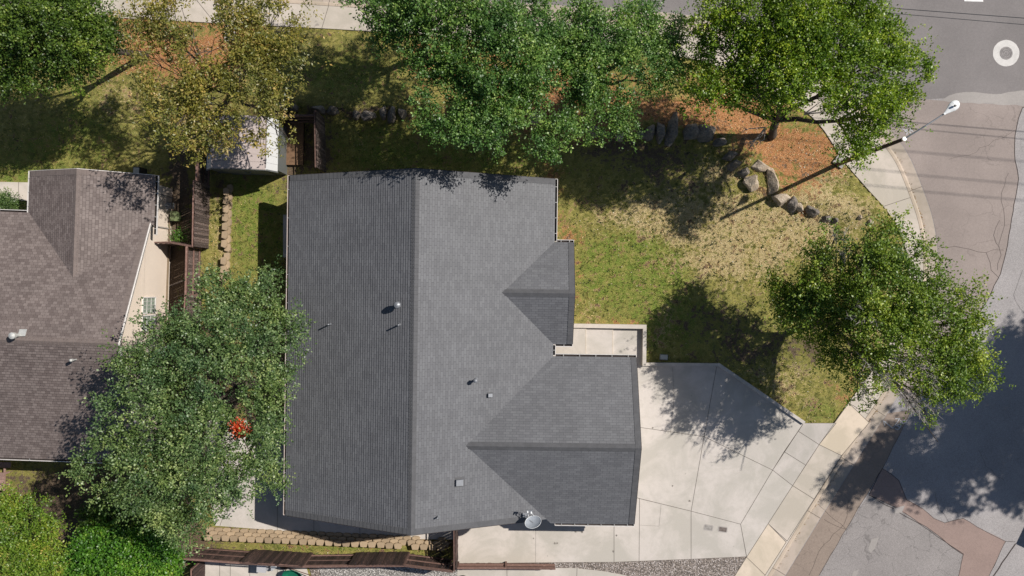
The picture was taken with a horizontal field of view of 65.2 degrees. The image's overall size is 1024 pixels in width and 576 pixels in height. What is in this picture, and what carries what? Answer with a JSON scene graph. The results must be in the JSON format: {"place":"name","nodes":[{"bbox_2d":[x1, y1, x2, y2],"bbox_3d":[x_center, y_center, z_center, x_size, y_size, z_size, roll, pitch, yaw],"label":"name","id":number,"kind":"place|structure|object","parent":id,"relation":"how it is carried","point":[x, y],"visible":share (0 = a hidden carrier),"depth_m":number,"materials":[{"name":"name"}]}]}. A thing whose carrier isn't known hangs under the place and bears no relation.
{"place":"outdoors","nodes":[
{"label":"outdoors","id":0,"kind":"place"},
{"bbox_2d":[0,182,27,200],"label":"neighbour patio","id":1,"kind":"structure","parent":0,"point":[21,188],"depth_m":39.97,"materials":[{"name":"concrete"}]},
{"bbox_2d":[280,567,311,575],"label":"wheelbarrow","id":2,"kind":"object","parent":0,"point":[290,573],"visible":0.89,"depth_m":39.67,"materials":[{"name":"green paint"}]},
{"bbox_2d":[197,420,452,539],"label":"patio","id":3,"kind":"structure","parent":0,"point":[267,514],"depth_m":39.98,"materials":[{"name":"concrete"}]},
{"bbox_2d":[453,530,457,571],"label":"wooden gate","id":4,"kind":"structure","parent":3,"relation":"on","point":[455,547],"depth_m":38.17,"materials":[{"name":"brown wood"}]},
{"bbox_2d":[205,562,625,575],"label":"patio","id":5,"kind":"structure","parent":0,"point":[218,569],"depth_m":39.97,"materials":[{"name":"concrete"}]},
{"bbox_2d":[0,14,907,575],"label":"ground","id":6,"kind":"structure","parent":0,"point":[656,166],"depth_m":40.00,"materials":[{"name":"green plant"}]},
{"bbox_2d":[0,462,10,495],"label":"patio","id":7,"kind":"structure","parent":6,"relation":"on","point":[4,465],"depth_m":39.54,"materials":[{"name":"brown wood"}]},
{"bbox_2d":[0,186,25,209],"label":"shrub","id":8,"kind":"object","parent":6,"relation":"on","point":[7,202],"visible":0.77,"depth_m":39.05,"materials":[{"name":"green plant"}]},
{"bbox_2d":[0,479,72,575],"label":"shrub","id":9,"kind":"object","parent":6,"relation":"on","point":[21,556],"visible":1,"depth_m":36.42,"materials":[{"name":"green plant"}]},
{"bbox_2d":[0,0,148,106],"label":"broadleaf tree","id":10,"kind":"object","parent":6,"relation":"on","point":[22,32],"visible":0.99,"depth_m":32.74,"materials":[{"name":"green plant"}]},
{"bbox_2d":[0,168,171,464],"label":"house","id":11,"kind":"structure","parent":6,"relation":"on","point":[84,259],"depth_m":36.07,"materials":[{"name":"brown"}]},
{"bbox_2d":[8,329,26,338],"bbox_3d":[-21.210,1.978,34.345,0.425,0.750,0.391,0,90,0],"label":"vent pipe","id":12,"kind":"object","parent":11,"relation":"on","point":[14,335],"visible":1,"depth_m":34.41,"materials":[{"name":"white metal"}]},
{"bbox_2d":[141,314,155,331],"bbox_3d":[-17.157,1.658,37.750,0.060,1.350,0.790,2,90,0],"label":"window","id":13,"kind":"structure","parent":11,"relation":"in","point":[149,317],"depth_m":37.76,"materials":[{"name":"white glass"}]},
{"bbox_2d":[142,297,155,313],"bbox_3d":[-17.127,0.809,37.750,0.060,1.350,0.790,2,90,0],"label":"window","id":14,"kind":"structure","parent":11,"relation":"in","point":[149,303],"depth_m":37.73,"materials":[{"name":"white glass"}]},
{"bbox_2d":[159,193,173,210],"bbox_3d":[-16.959,-4.250,38.797,0.441,2.406,0.834,-11,90,0],"label":"gas meter","id":15,"kind":"object","parent":11,"relation":"attached to","point":[169,205],"visible":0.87,"depth_m":39.27,"materials":[{"name":"grey metal"}]},
{"bbox_2d":[66,488,184,540],"bbox_3d":[-18.431,11.148,38.638,5.840,2.925,2.830,5,90,0],"label":"shrub","id":16,"kind":"object","parent":6,"relation":"on","point":[83,514],"visible":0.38,"depth_m":38.03,"materials":[{"name":"green plant"}]},
{"bbox_2d":[59,511,194,575],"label":"shrub","id":17,"kind":"object","parent":6,"relation":"on","point":[97,551],"visible":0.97,"depth_m":37.09,"materials":[{"name":"green plant"}]},
{"bbox_2d":[133,167,146,173],"bbox_3d":[-18.425,-5.700,39.600,0.360,0.800,0.500,3,90,0],"label":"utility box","id":18,"kind":"object","parent":6,"relation":"on","point":[140,170],"visible":0.61,"depth_m":39.24,"materials":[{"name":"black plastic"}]},
{"bbox_2d":[170,211,181,220],"bbox_3d":[-16.675,-3.550,39.703,0.450,0.595,0.480,3,90,0],"label":"storage bin","id":19,"kind":"object","parent":6,"relation":"on","point":[175,215],"visible":1,"depth_m":39.41,"materials":[{"name":"green plastic"}]},
{"bbox_2d":[167,222,191,250],"bbox_3d":[-16.488,-2.548,39.642,1.364,1.173,1.319,-19,90,0],"label":"shrub","id":20,"kind":"object","parent":6,"relation":"on","point":[177,235],"visible":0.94,"depth_m":39.51,"materials":[{"name":"green plant"}]},
{"bbox_2d":[154,241,205,248],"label":"wooden gate","id":21,"kind":"structure","parent":6,"relation":"on","point":[168,243],"depth_m":38.17,"materials":[{"name":"brown wood"}]},
{"bbox_2d":[55,254,316,568],"bbox_3d":[-12.831,4.990,35.073,9.275,10.054,14.032,21,90,0],"label":"broadleaf tree","id":22,"kind":"object","parent":6,"relation":"on","point":[252,344],"visible":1,"depth_m":32.32,"materials":[{"name":"green plant"}]},
{"bbox_2d":[177,180,209,551],"bbox_3d":[-15.655,3.872,39.047,0.426,1.935,18.065,3,90,0],"label":"wooden fence","id":23,"kind":"object","parent":6,"relation":"on","point":[200,217],"visible":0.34,"depth_m":38.85,"materials":[{"name":"brown wood"}]},
{"bbox_2d":[190,561,204,575],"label":"wooden fence","id":24,"kind":"object","parent":6,"relation":"on","point":[199,566],"visible":0.87,"depth_m":39.24,"materials":[{"name":"brown wood"}]},
{"bbox_2d":[195,122,209,184],"bbox_3d":[-15.051,-6.585,39.097,0.116,1.835,2.971,1,90,0],"label":"wooden fence","id":25,"kind":"object","parent":6,"relation":"on","point":[204,178],"visible":0.36,"depth_m":38.99,"materials":[{"name":"brown wood"}]},
{"bbox_2d":[107,0,332,166],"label":"broadleaf tree","id":26,"kind":"object","parent":6,"relation":"on","point":[226,80],"visible":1,"depth_m":32.69,"materials":[{"name":"green plant"}]},
{"bbox_2d":[219,184,233,281],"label":"block wall","id":27,"kind":"structure","parent":6,"relation":"on","point":[227,219],"depth_m":39.69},
{"bbox_2d":[206,115,286,175],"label":"shed","id":28,"kind":"structure","parent":6,"relation":"on","point":[237,161],"depth_m":37.53,"materials":[{"name":"metal"}]},
{"bbox_2d":[221,169,253,174],"bbox_3d":[-13.405,-5.657,39.050,1.050,1.800,0.080,2,90,0],"label":"door","id":29,"kind":"structure","parent":28,"relation":"in","point":[233,171],"depth_m":38.92,"materials":[{"name":"metal"}]},
{"bbox_2d":[243,169,275,175],"bbox_3d":[-12.307,-5.631,39.050,1.050,1.800,0.080,1,90,0],"label":"door","id":30,"kind":"structure","parent":28,"relation":"in","point":[256,172],"depth_m":39.00,"materials":[{"name":"metal"}]},
{"bbox_2d":[256,564,269,572],"bbox_3d":[-12.275,13.750,39.578,0.450,0.845,0.360,3,90,0],"label":"storage box","id":31,"kind":"object","parent":6,"relation":"on","point":[262,569],"visible":0.61,"depth_m":39.16,"materials":[{"name":"white plastic"}]},
{"bbox_2d":[283,215,286,256],"bbox_3d":[-10.500,-2.587,39.945,1.800,0.210,2.125,0,90,0],"label":"landing step","id":32,"kind":"object","parent":6,"relation":"on","point":[284,235],"visible":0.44,"depth_m":39.84,"materials":[{"name":"concrete"}]},
{"bbox_2d":[271,114,313,122],"bbox_3d":[-10.523,-8.253,39.097,2.145,1.835,0.117,-1,90,0],"label":"wooden fence","id":33,"kind":"object","parent":6,"relation":"on","point":[302,118],"visible":0.63,"depth_m":39.01,"materials":[{"name":"brown wood"}]},
{"bbox_2d":[281,123,304,164],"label":"wooden platform","id":34,"kind":"structure","parent":6,"relation":"on","point":[294,154],"depth_m":39.78,"materials":[{"name":"brown wood"}]},
{"bbox_2d":[289,104,298,112],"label":"boulder","id":35,"kind":"object","parent":6,"relation":"on","point":[294,108],"visible":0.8,"depth_m":39.63,"materials":[{"name":"grey stone"}]},
{"bbox_2d":[173,544,453,572],"bbox_3d":[-9.909,13.172,39.047,14.241,1.935,0.333,2,90,0],"label":"wooden fence","id":36,"kind":"object","parent":6,"relation":"on","point":[298,560],"visible":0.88,"depth_m":38.91,"materials":[{"name":"brown wood"}]},
{"bbox_2d":[311,105,324,113],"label":"boulder","id":37,"kind":"object","parent":6,"relation":"on","point":[320,109],"visible":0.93,"depth_m":39.63,"materials":[{"name":"grey stone"}]},
{"bbox_2d":[314,110,325,172],"bbox_3d":[-9.366,-7.123,39.072,0.134,1.885,2.746,-1,90,0],"label":"wooden fence","id":38,"kind":"object","parent":6,"relation":"on","point":[319,140],"visible":1,"depth_m":38.80,"materials":[{"name":"brown wood"}]},
{"bbox_2d":[204,526,449,550],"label":"block wall","id":39,"kind":"structure","parent":6,"relation":"on","point":[302,538],"depth_m":39.76,"materials":[{"name":"beige stone"}]},
{"bbox_2d":[327,106,338,115],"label":"boulder","id":40,"kind":"object","parent":6,"relation":"on","point":[333,110],"visible":1,"depth_m":39.61,"materials":[{"name":"grey stone"}]},
{"bbox_2d":[352,110,360,119],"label":"boulder","id":41,"kind":"object","parent":6,"relation":"on","point":[356,114],"visible":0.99,"depth_m":39.59,"materials":[{"name":"grey stone"}]},
{"bbox_2d":[360,110,375,120],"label":"boulder","id":42,"kind":"object","parent":6,"relation":"on","point":[365,115],"visible":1,"depth_m":39.65,"materials":[{"name":"grey stone"}]},
{"bbox_2d":[379,105,386,119],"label":"boulder","id":43,"kind":"object","parent":6,"relation":"on","point":[383,112],"visible":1,"depth_m":39.63,"materials":[{"name":"grey stone"}]},
{"bbox_2d":[387,106,395,123],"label":"boulder","id":44,"kind":"object","parent":6,"relation":"on","point":[391,116],"visible":1,"depth_m":39.61,"materials":[{"name":"grey stone"}]},
{"bbox_2d":[398,108,406,119],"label":"boulder","id":45,"kind":"object","parent":6,"relation":"on","point":[402,113],"visible":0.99,"depth_m":39.62,"materials":[{"name":"grey stone"}]},
{"bbox_2d":[1,31,891,560],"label":"weeds","id":46,"kind":"object","parent":6,"relation":"on","point":[577,215],"visible":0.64,"depth_m":39.97,"materials":[{"name":"green plant"}]},
{"bbox_2d":[333,0,562,83],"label":"broadleaf tree","id":47,"kind":"object","parent":6,"relation":"on","point":[402,18],"visible":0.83,"depth_m":31.96,"materials":[{"name":"green plant"}]},
{"bbox_2d":[1,22,903,552],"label":"dry grass","id":48,"kind":"structure","parent":6,"relation":"on","point":[603,208],"depth_m":39.97,"materials":[{"name":"plant"}]},
{"bbox_2d":[35,18,880,567],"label":"fallen leaves","id":49,"kind":"object","parent":6,"relation":"on","point":[687,204],"visible":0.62,"depth_m":39.97,"materials":[{"name":"brown plant"}]},
{"bbox_2d":[283,168,641,535],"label":"house","id":50,"kind":"structure","parent":6,"relation":"on","point":[401,427],"depth_m":35.94,"materials":[{"name":"grey"}]},
{"bbox_2d":[394,301,400,308],"bbox_3d":[-4.953,0.735,34.694,0.368,0.650,0.371,0,90,0],"label":"vent pipe","id":51,"kind":"object","parent":50,"relation":"on","point":[397,304],"visible":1,"depth_m":34.40,"materials":[{"name":"silver metal"}]},
{"bbox_2d":[454,477,464,487],"bbox_3d":[-2.329,8.607,35.403,0.442,0.319,0.429,1,90,0],"label":"box vent","id":52,"kind":"object","parent":50,"relation":"on","point":[459,481],"visible":1,"depth_m":35.36,"materials":[{"name":"grey metal"}]},
{"bbox_2d":[487,392,492,397],"bbox_3d":[-0.992,4.824,35.971,0.270,0.254,0.260,1,90,0],"label":"box vent","id":53,"kind":"object","parent":50,"relation":"on","point":[489,394],"visible":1,"depth_m":35.96,"materials":[{"name":"grey metal"}]},
{"bbox_2d":[522,510,540,528],"bbox_3d":[0.826,10.379,36.170,0.710,0.981,0.857,-41,90,0],"label":"satellite dish","id":54,"kind":"object","parent":50,"relation":"attached to","point":[533,521],"visible":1,"depth_m":36.01,"materials":[{"name":"metal"}]},
{"bbox_2d":[394,0,574,163],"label":"broadleaf tree","id":55,"kind":"object","parent":6,"relation":"on","point":[467,78],"visible":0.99,"depth_m":31.93,"materials":[{"name":"green plant"}]},
{"bbox_2d":[309,557,745,575],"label":"gravel bed","id":56,"kind":"object","parent":6,"relation":"on","point":[713,567],"visible":0.5,"depth_m":39.98,"materials":[{"name":"grey gravel"}]},
{"bbox_2d":[320,563,456,575],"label":"white gravel bed","id":57,"kind":"object","parent":56,"relation":"on","point":[370,571],"visible":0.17,"depth_m":39.97,"materials":[{"name":"white gravel"}]},
{"bbox_2d":[529,112,542,125],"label":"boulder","id":58,"kind":"object","parent":6,"relation":"on","point":[535,122],"visible":0.3,"depth_m":39.70,"materials":[{"name":"grey stone"}]},
{"bbox_2d":[587,126,599,137],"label":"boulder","id":59,"kind":"object","parent":6,"relation":"on","point":[593,130],"visible":0.2,"depth_m":39.55,"materials":[{"name":"grey stone"}]},
{"bbox_2d":[573,323,646,365],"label":"garden wall","id":60,"kind":"structure","parent":6,"relation":"on","point":[643,327],"depth_m":39.67,"materials":[{"name":"concrete"}]},
{"bbox_2d":[519,0,702,167],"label":"broadleaf tree","id":61,"kind":"object","parent":6,"relation":"on","point":[583,46],"visible":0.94,"depth_m":33.16,"materials":[{"name":"green plant"}]},
{"bbox_2d":[615,133,622,141],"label":"boulder","id":62,"kind":"object","parent":6,"relation":"on","point":[620,139],"visible":0.43,"depth_m":39.68,"materials":[{"name":"grey stone"}]},
{"bbox_2d":[637,130,644,138],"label":"boulder","id":63,"kind":"object","parent":6,"relation":"on","point":[641,132],"visible":0.51,"depth_m":39.61,"materials":[{"name":"grey stone"}]},
{"bbox_2d":[644,124,655,140],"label":"boulder","id":64,"kind":"object","parent":6,"relation":"on","point":[649,134],"visible":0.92,"depth_m":39.61,"materials":[{"name":"grey stone"}]},
{"bbox_2d":[655,122,664,143],"bbox_3d":[7.391,-7.734,39.836,0.554,0.867,1.157,-1,98,2],"label":"boulder","id":65,"kind":"object","parent":6,"relation":"on","point":[660,132],"visible":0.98,"depth_m":39.50,"materials":[{"name":"grey stone"}]},
{"bbox_2d":[659,354,667,359],"bbox_3d":[7.575,3.450,39.943,0.400,0.115,0.270,4,90,0],"label":"lawn box","id":66,"kind":"object","parent":6,"relation":"on","point":[663,357],"visible":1,"depth_m":39.88,"materials":[{"name":"grey plastic"}]},
{"bbox_2d":[664,112,677,146],"bbox_3d":[7.996,-7.913,39.789,0.769,0.976,1.740,15,92,-8],"label":"boulder","id":67,"kind":"object","parent":6,"relation":"on","point":[671,134],"visible":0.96,"depth_m":39.59,"materials":[{"name":"grey stone"}]},
{"bbox_2d":[682,123,698,139],"bbox_3d":[8.899,-7.774,39.788,0.857,1.031,0.824,-8,97,5],"label":"boulder","id":68,"kind":"object","parent":6,"relation":"on","point":[690,131],"visible":0.98,"depth_m":39.42,"materials":[{"name":"grey stone"}]},
{"bbox_2d":[697,124,715,142],"bbox_3d":[9.701,-7.654,39.779,1.055,0.962,0.931,13,90,0],"label":"boulder","id":69,"kind":"object","parent":6,"relation":"on","point":[705,134],"visible":0.93,"depth_m":39.51,"materials":[{"name":"grey stone"}]},
{"bbox_2d":[712,137,726,146],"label":"boulder","id":70,"kind":"object","parent":6,"relation":"on","point":[721,141],"visible":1,"depth_m":39.58,"materials":[{"name":"grey stone"}]},
{"bbox_2d":[646,362,804,423],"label":"edging wall","id":71,"kind":"structure","parent":6,"relation":"on","point":[765,396],"depth_m":39.84,"materials":[{"name":"concrete"}]},
{"bbox_2d":[721,151,737,160],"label":"boulder","id":72,"kind":"object","parent":6,"relation":"on","point":[729,155],"visible":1,"depth_m":39.68,"materials":[{"name":"grey stone"}]},
{"bbox_2d":[726,159,741,170],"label":"boulder","id":73,"kind":"object","parent":6,"relation":"on","point":[733,165],"visible":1,"depth_m":39.70,"materials":[{"name":"grey stone"}]},
{"bbox_2d":[737,167,749,177],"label":"boulder","id":74,"kind":"object","parent":6,"relation":"on","point":[744,172],"visible":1,"depth_m":39.64,"materials":[{"name":"grey stone"}]},
{"bbox_2d":[743,174,758,191],"bbox_3d":[11.881,-5.202,39.831,0.726,0.897,0.847,-17,90,0],"label":"boulder","id":75,"kind":"object","parent":6,"relation":"on","point":[751,183],"visible":1,"depth_m":39.61,"materials":[{"name":"grey stone"}]},
{"bbox_2d":[751,160,768,171],"bbox_3d":[12.316,-5.996,39.841,0.743,0.823,0.795,43,90,0],"label":"boulder","id":76,"kind":"object","parent":6,"relation":"on","point":[759,166],"visible":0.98,"depth_m":39.57,"materials":[{"name":"grey stone"}]},
{"bbox_2d":[766,167,779,195],"bbox_3d":[12.970,-5.328,39.814,0.628,0.860,1.494,-7,98,8],"label":"boulder","id":77,"kind":"object","parent":6,"relation":"on","point":[773,183],"visible":0.98,"depth_m":39.54,"materials":[{"name":"grey stone"}]},
{"bbox_2d":[771,194,790,205],"bbox_3d":[13.436,-4.476,39.860,0.846,0.808,0.717,-30,90,0],"label":"boulder","id":78,"kind":"object","parent":6,"relation":"on","point":[780,199],"visible":1,"depth_m":39.55,"materials":[{"name":"grey stone"}]},
{"bbox_2d":[786,196,797,213],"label":"boulder","id":79,"kind":"object","parent":6,"relation":"on","point":[792,204],"visible":0.93,"depth_m":39.63,"materials":[{"name":"grey stone"}]},
{"bbox_2d":[796,203,802,211],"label":"boulder","id":80,"kind":"object","parent":6,"relation":"on","point":[799,208],"visible":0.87,"depth_m":39.59,"materials":[{"name":"grey stone"}]},
{"bbox_2d":[675,0,942,181],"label":"broadleaf tree","id":81,"kind":"object","parent":6,"relation":"on","point":[797,40],"visible":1,"depth_m":32.01,"materials":[{"name":"green plant"}]},
{"bbox_2d":[805,205,819,217],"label":"boulder","id":82,"kind":"object","parent":6,"relation":"on","point":[811,211],"visible":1,"depth_m":39.62,"materials":[{"name":"grey stone"}]},
{"bbox_2d":[821,216,830,222],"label":"boulder","id":83,"kind":"object","parent":6,"relation":"on","point":[824,219],"visible":0.88,"depth_m":39.77,"materials":[{"name":"grey stone"}]},
{"bbox_2d":[832,218,838,223],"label":"boulder","id":84,"kind":"object","parent":6,"relation":"on","point":[835,220],"visible":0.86,"depth_m":39.72,"materials":[{"name":"grey stone"}]},
{"bbox_2d":[749,203,1015,441],"bbox_3d":[15.817,1.135,35.546,7.997,9.108,10.206,-41,90,0],"label":"broadleaf tree","id":85,"kind":"object","parent":6,"relation":"on","point":[909,318],"visible":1,"depth_m":32.44,"materials":[{"name":"green plant"}]},
{"bbox_2d":[833,100,959,168],"bbox_3d":[17.085,-6.882,36.118,2.446,7.824,0.639,-39,90,0],"label":"street lamp","id":86,"kind":"object","parent":6,"relation":"on","point":[953,105],"visible":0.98,"depth_m":33.05,"materials":[{"name":"metal"}]},
{"bbox_2d":[3,0,923,575],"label":"sidewalk","id":87,"kind":"structure","parent":0,"point":[883,180],"depth_m":39.99,"materials":[{"name":"concrete"}]},
{"bbox_2d":[553,328,641,367],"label":"entry path","id":88,"kind":"structure","parent":0,"point":[606,341],"depth_m":39.89,"materials":[{"name":"concrete"}]},
{"bbox_2d":[458,366,835,562],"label":"driveway","id":89,"kind":"structure","parent":0,"point":[737,452],"depth_m":39.98,"materials":[{"name":"concrete"}]},
{"bbox_2d":[456,561,555,569],"bbox_3d":[-0.297,13.716,39.547,4.846,0.935,0.121,0,90,0],"label":"fence","id":90,"kind":"object","parent":89,"relation":"on","point":[524,566],"visible":1,"depth_m":39.49,"materials":[{"name":"brown wood"}]},
{"bbox_2d":[533,395,691,552],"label":"driveway spots","id":91,"kind":"object","parent":89,"relation":"on","point":[613,551],"visible":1,"depth_m":39.97,"materials":[{"name":"concrete"}]},
{"bbox_2d":[704,524,713,530],"bbox_3d":[9.825,11.975,39.976,0.470,0.036,0.300,8,90,0],"label":"utility cover","id":92,"kind":"object","parent":89,"relation":"on","point":[707,527],"visible":1,"depth_m":39.96,"materials":[{"name":"metal"}]},
{"bbox_2d":[718,526,727,532],"bbox_3d":[10.537,12.062,39.976,0.470,0.036,0.300,8,90,0],"label":"utility cover","id":93,"kind":"object","parent":89,"relation":"on","point":[723,529],"visible":1,"depth_m":39.96,"materials":[{"name":"metal"}]},
{"bbox_2d":[490,0,1023,100],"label":"road","id":94,"kind":"structure","parent":0,"point":[968,62],"depth_m":40.12,"materials":[{"name":"grey asphalt"}]},
{"bbox_2d":[941,90,1023,105],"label":"road light band","id":95,"kind":"object","parent":94,"relation":"on","point":[1013,98],"visible":0.96,"depth_m":40.11,"materials":[{"name":"concrete"}]},
{"bbox_2d":[993,40,1018,65],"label":"manhole","id":96,"kind":"object","parent":94,"relation":"on","point":[1005,52],"visible":1,"depth_m":40.11,"materials":[{"name":"metal"}]},
{"bbox_2d":[497,1,1023,575],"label":"road","id":97,"kind":"structure","parent":0,"point":[953,471],"depth_m":40.12,"materials":[{"name":"grey asphalt"}]},
{"bbox_2d":[248,0,937,575],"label":"gutter","id":98,"kind":"object","parent":97,"relation":"on","point":[832,484],"visible":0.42,"depth_m":40.11,"materials":[{"name":"concrete"}]},
{"bbox_2d":[322,0,928,568],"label":"gutter litter","id":99,"kind":"object","parent":98,"relation":"on","point":[928,268],"visible":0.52,"depth_m":40.09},
{"bbox_2d":[786,410,909,575],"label":"road edge strip","id":100,"kind":"object","parent":97,"relation":"on","point":[858,482],"visible":0.98,"depth_m":40.12,"materials":[{"name":"concrete"}]},
{"bbox_2d":[883,418,906,429],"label":"survey mark","id":101,"kind":"object","parent":100,"relation":"on","point":[895,424],"visible":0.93,"depth_m":40.10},
{"bbox_2d":[809,107,1023,575],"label":"road seam","id":102,"kind":"object","parent":97,"relation":"on","point":[934,382],"visible":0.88,"depth_m":40.11,"materials":[{"name":"black asphalt"}]},
{"bbox_2d":[869,469,1004,575],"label":"road patch","id":103,"kind":"object","parent":97,"relation":"on","point":[979,548],"visible":1,"depth_m":40.11,"materials":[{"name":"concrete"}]},
{"bbox_2d":[735,403,868,575],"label":"sidewalk apron","id":104,"kind":"object","parent":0,"point":[848,428],"visible":0.97,"depth_m":39.98,"materials":[{"name":"concrete"}]},
{"bbox_2d":[819,496,962,575],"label":"road","id":105,"kind":"structure","parent":0,"point":[905,546],"depth_m":40.11,"materials":[{"name":"grey asphalt"}]},
{"bbox_2d":[852,506,903,575],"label":"road stain","id":106,"kind":"object","parent":105,"relation":"on","point":[872,545],"visible":1,"depth_m":40.11,"materials":[{"name":"asphalt"}]},
{"bbox_2d":[805,5,1023,24],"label":"overhead wire","id":107,"kind":"object","parent":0,"point":[955,18],"visible":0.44,"depth_m":33.42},
{"bbox_2d":[880,7,1020,17],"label":"overhead wire","id":108,"kind":"object","parent":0,"point":[958,13],"visible":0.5,"depth_m":33.42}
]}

